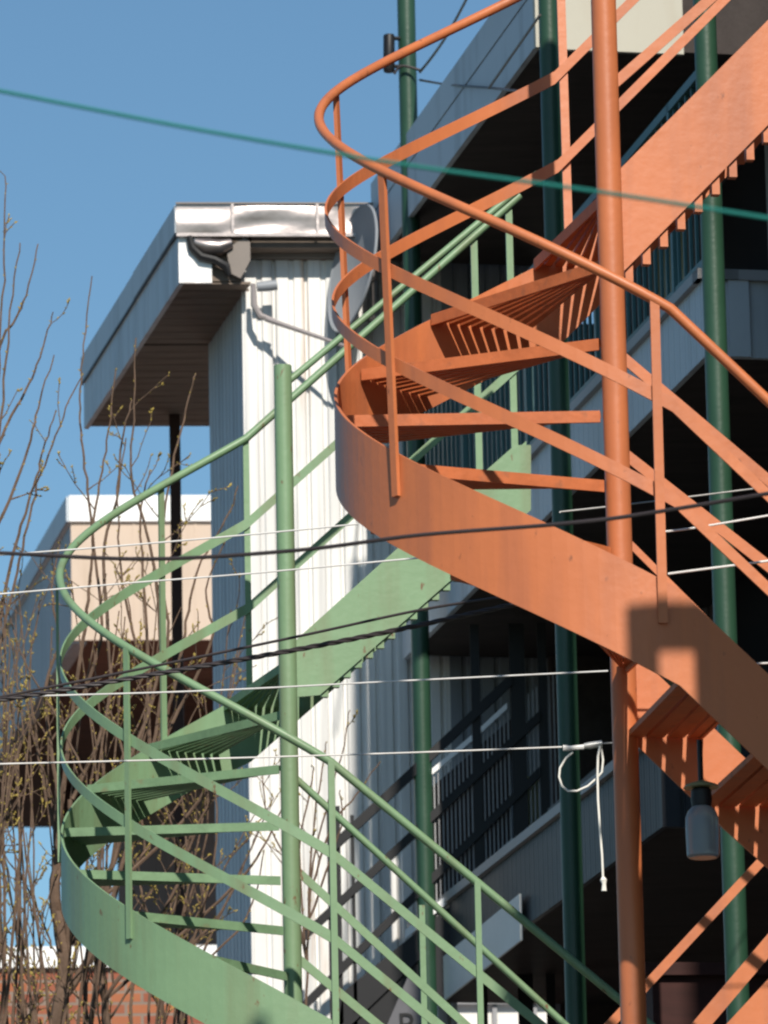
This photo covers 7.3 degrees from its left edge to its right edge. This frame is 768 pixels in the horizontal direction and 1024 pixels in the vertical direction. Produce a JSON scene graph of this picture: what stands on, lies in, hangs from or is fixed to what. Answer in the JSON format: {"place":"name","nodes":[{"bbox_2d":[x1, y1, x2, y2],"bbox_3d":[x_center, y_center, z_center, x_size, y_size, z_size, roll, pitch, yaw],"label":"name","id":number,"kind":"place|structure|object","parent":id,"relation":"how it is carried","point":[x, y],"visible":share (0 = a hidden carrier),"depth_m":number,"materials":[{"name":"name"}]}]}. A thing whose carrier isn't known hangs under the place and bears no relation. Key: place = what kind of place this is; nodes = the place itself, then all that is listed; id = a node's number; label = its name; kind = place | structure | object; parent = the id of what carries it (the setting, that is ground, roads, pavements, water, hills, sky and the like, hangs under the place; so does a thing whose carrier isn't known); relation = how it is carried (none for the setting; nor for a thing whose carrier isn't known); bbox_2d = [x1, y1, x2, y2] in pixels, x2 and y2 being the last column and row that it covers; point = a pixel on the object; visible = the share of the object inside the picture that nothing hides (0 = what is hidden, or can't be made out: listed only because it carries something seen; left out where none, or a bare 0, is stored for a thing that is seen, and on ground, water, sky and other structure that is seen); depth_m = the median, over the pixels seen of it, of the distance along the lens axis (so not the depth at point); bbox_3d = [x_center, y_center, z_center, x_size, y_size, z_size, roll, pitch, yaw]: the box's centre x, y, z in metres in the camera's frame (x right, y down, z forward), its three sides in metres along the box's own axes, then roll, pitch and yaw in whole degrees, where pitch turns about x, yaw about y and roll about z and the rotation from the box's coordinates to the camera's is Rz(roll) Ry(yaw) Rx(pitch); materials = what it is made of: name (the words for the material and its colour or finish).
{"place":"outdoors","nodes":[
{"label":"outdoors","id":0,"kind":"place"},
{"bbox_2d":[0,495,216,945],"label":"beige house","id":1,"kind":"structure","parent":0,"point":[70,523],"depth_m":49.94,"materials":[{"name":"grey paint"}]},
{"bbox_2d":[0,945,216,1023],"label":"brick building","id":2,"kind":"structure","parent":0,"point":[140,1003],"depth_m":44.59,"materials":[{"name":"brick"}]},
{"bbox_2d":[0,523,357,555],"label":"overhead wire","id":3,"kind":"object","parent":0,"point":[194,539],"visible":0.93,"depth_m":20.67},
{"bbox_2d":[0,557,417,594],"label":"overhead wire","id":4,"kind":"object","parent":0,"point":[209,576],"visible":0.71,"depth_m":20.91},
{"bbox_2d":[0,597,501,696],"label":"overhead wire","id":5,"kind":"object","parent":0,"point":[258,644],"visible":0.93,"depth_m":20.00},
{"bbox_2d":[0,603,516,701],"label":"overhead wire","id":6,"kind":"object","parent":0,"point":[272,654],"visible":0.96,"depth_m":19.79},
{"bbox_2d":[0,746,561,764],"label":"overhead wire","id":7,"kind":"object","parent":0,"point":[279,756],"visible":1,"depth_m":21.64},
{"bbox_2d":[563,740,611,750],"bbox_3d":[0.757,0.856,21.973,0.205,0.037,0.032,0,-13,-3],"label":"wire clamp","id":8,"kind":"object","parent":7,"relation":"attached to","point":[592,745],"visible":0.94,"depth_m":21.96,"materials":[{"name":"metal"}]},
{"bbox_2d":[558,747,603,791],"bbox_3d":[0.721,0.941,21.962,0.171,0.170,0.008,-1,-13,0],"label":"rope loop","id":9,"kind":"object","parent":8,"relation":"hanging from","point":[590,783],"visible":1,"depth_m":21.95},
{"bbox_2d":[596,746,606,890],"bbox_3d":[0.793,1.118,21.901,0.027,0.538,0.024,-7,-14,22],"label":"rope","id":10,"kind":"object","parent":8,"relation":"hanging from","point":[603,880],"visible":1,"depth_m":21.89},
{"bbox_2d":[0,0,593,946],"label":"sky","id":11,"kind":"structure","parent":0,"point":[94,190],"materials":[{"name":"blue"}]},
{"bbox_2d":[39,670,607,696],"bbox_3d":[-7.204,0.664,23.041,16.453,1.035,0.022,-4,-13,13],"label":"overhead wire","id":12,"kind":"object","parent":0,"point":[326,684],"visible":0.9,"depth_m":21.26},
{"bbox_2d":[56,193,654,1023],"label":"spiral staircase","id":13,"kind":"structure","parent":0,"point":[148,953],"depth_m":24.68,"materials":[{"name":"green metal"}]},
{"bbox_2d":[0,89,767,219],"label":"overhead wire","id":14,"kind":"object","parent":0,"point":[616,194],"visible":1,"depth_m":9.46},
{"bbox_2d":[314,0,767,1023],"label":"spiral staircase","id":15,"kind":"structure","parent":0,"point":[644,630],"depth_m":17.86,"materials":[{"name":"orange metal"}]},
{"bbox_2d":[604,860,767,1023],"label":"stair railing","id":16,"kind":"object","parent":15,"relation":"attached to","point":[753,1009],"visible":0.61,"depth_m":18.86,"materials":[{"name":"orange metal"}]},
{"bbox_2d":[683,740,719,859],"bbox_3d":[0.913,0.825,17.256,0.104,0.344,0.104,-1,-13,0],"label":"jar lamp","id":17,"kind":"object","parent":15,"relation":"hanging from","point":[702,830],"visible":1,"depth_m":17.21,"materials":[{"name":"grey glass"}]},
{"bbox_3d":[6.038,-0.757,20.284,9.463,13.600,14.968,-1,-13,0],"label":"neighbouring house","id":18,"kind":"object","parent":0,"visible":0},
{"bbox_2d":[0,491,767,560],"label":"overhead wire","id":19,"kind":"object","parent":18,"relation":"attached to","point":[501,528],"visible":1,"depth_m":14.86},
{"bbox_2d":[559,488,753,512],"bbox_3d":[1.986,-0.144,24.957,0.080,1.771,7.116,-7,-14,22],"label":"overhead wire","id":20,"kind":"object","parent":18,"relation":"attached to","point":[654,500],"visible":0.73,"depth_m":22.57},
{"bbox_2d":[666,515,767,531],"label":"overhead wire","id":21,"kind":"object","parent":18,"relation":"attached to","point":[721,523],"visible":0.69,"depth_m":17.64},
{"bbox_2d":[668,560,767,574],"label":"overhead wire","id":22,"kind":"object","parent":18,"relation":"attached to","point":[715,567],"visible":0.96,"depth_m":17.56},
{"label":"ground","id":23,"kind":"structure","parent":0,"visible":0},
{"bbox_2d":[0,171,82,1023],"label":"bare tree","id":24,"kind":"object","parent":23,"relation":"on","point":[16,906],"visible":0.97,"depth_m":27.08,"materials":[{"name":"brown plant"}]},
{"bbox_2d":[0,276,280,1023],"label":"bare tree","id":25,"kind":"object","parent":23,"relation":"on","point":[67,983],"visible":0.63,"depth_m":27.92,"materials":[{"name":"brown plant"}]},
{"bbox_2d":[250,709,380,1005],"bbox_3d":[-0.272,4.478,28.199,0.647,7.233,0.162,-1,-13,0],"label":"bare tree","id":26,"kind":"object","parent":23,"relation":"on","point":[305,946],"visible":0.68,"depth_m":28.88,"materials":[{"name":"brown plant"}]},
{"bbox_2d":[81,202,550,1023],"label":"white house","id":27,"kind":"structure","parent":23,"relation":"on","point":[181,312],"depth_m":35.37,"materials":[{"name":"metal"}]},
{"bbox_2d":[251,204,379,346],"bbox_3d":[-0.405,-1.378,35.223,0.768,0.867,0.689,-1,-13,0],"label":"satellite dish","id":28,"kind":"object","parent":27,"relation":"attached to","point":[363,221],"visible":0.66,"depth_m":35.29,"materials":[{"name":"grey metal"}]},
{"bbox_2d":[457,1003,546,1023],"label":"pale house","id":29,"kind":"structure","parent":23,"relation":"on","point":[502,1013],"depth_m":46.35,"materials":[{"name":"white paint"}]},
{"bbox_2d":[371,0,767,1023],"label":"grey triplex","id":30,"kind":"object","parent":23,"relation":"on","point":[705,272],"visible":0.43,"depth_m":31.72,"materials":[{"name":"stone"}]},
{"bbox_2d":[383,33,399,72],"bbox_3d":[0.045,-2.649,34.661,0.104,0.223,0.068,-1,-13,0],"label":"insulator","id":31,"kind":"object","parent":30,"relation":"attached to","point":[389,39],"visible":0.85,"depth_m":34.64,"materials":[{"name":"black metal"}]},
{"bbox_2d":[393,65,419,74],"bbox_3d":[0.131,-2.553,34.598,0.160,0.058,0.016,-3,-13,7],"label":"overhead wire","id":32,"kind":"object","parent":31,"relation":"attached to","point":[405,66],"visible":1,"depth_m":34.60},
{"bbox_2d":[419,0,466,72],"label":"overhead wire","id":33,"kind":"object","parent":32,"relation":"attached to","point":[442,41],"visible":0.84,"depth_m":33.56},
{"bbox_2d":[388,977,427,1023],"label":"sign board","id":34,"kind":"object","parent":30,"relation":"on","point":[403,1013],"visible":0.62,"depth_m":33.03,"materials":[{"name":"white metal"}]},
{"bbox_2d":[301,623,599,1023],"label":"dark stair railing","id":35,"kind":"object","parent":30,"relation":"attached to","point":[474,799],"visible":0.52,"depth_m":33.72,"materials":[{"name":"black metal"}]},
{"bbox_2d":[419,79,516,91],"bbox_3d":[0.456,-2.328,32.730,0.028,1.170,3.553,1,-13,-8],"label":"overhead wire","id":36,"kind":"object","parent":30,"relation":"attached to","point":[472,86],"visible":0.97,"depth_m":32.55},
{"bbox_2d":[488,14,540,88],"bbox_3d":[0.673,-2.377,31.037,0.017,0.127,1.618,1,-13,-8],"label":"overhead wire","id":37,"kind":"object","parent":36,"relation":"attached to","point":[515,50],"visible":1,"depth_m":31.01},
{"bbox_2d":[528,776,538,825],"bbox_3d":[0.844,1.701,33.960,0.068,0.412,0.040,-1,-13,0],"label":"railing","id":38,"kind":"object","parent":30,"relation":"on","point":[533,806],"visible":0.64,"depth_m":33.95,"materials":[{"name":"metal"}]},
{"bbox_2d":[651,213,695,297],"bbox_3d":[1.683,-0.749,34.617,0.050,2.050,0.900,1,-13,-11],"label":"railing","id":39,"kind":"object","parent":30,"relation":"in","point":[694,255],"depth_m":34.81,"materials":[{"name":"metal"}]},
{"bbox_2d":[645,962,767,1023],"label":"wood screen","id":40,"kind":"object","parent":30,"relation":"attached to","point":[681,992],"visible":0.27,"depth_m":28.14,"materials":[{"name":"brown wood"}]},
{"bbox_2d":[722,141,767,269],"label":"window","id":41,"kind":"structure","parent":30,"relation":"in","point":[745,238],"depth_m":33.13,"materials":[{"name":"black glass"}]},
{"bbox_2d":[735,554,767,672],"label":"window","id":42,"kind":"structure","parent":30,"relation":"in","point":[751,602],"depth_m":32.81,"materials":[{"name":"black glass"}]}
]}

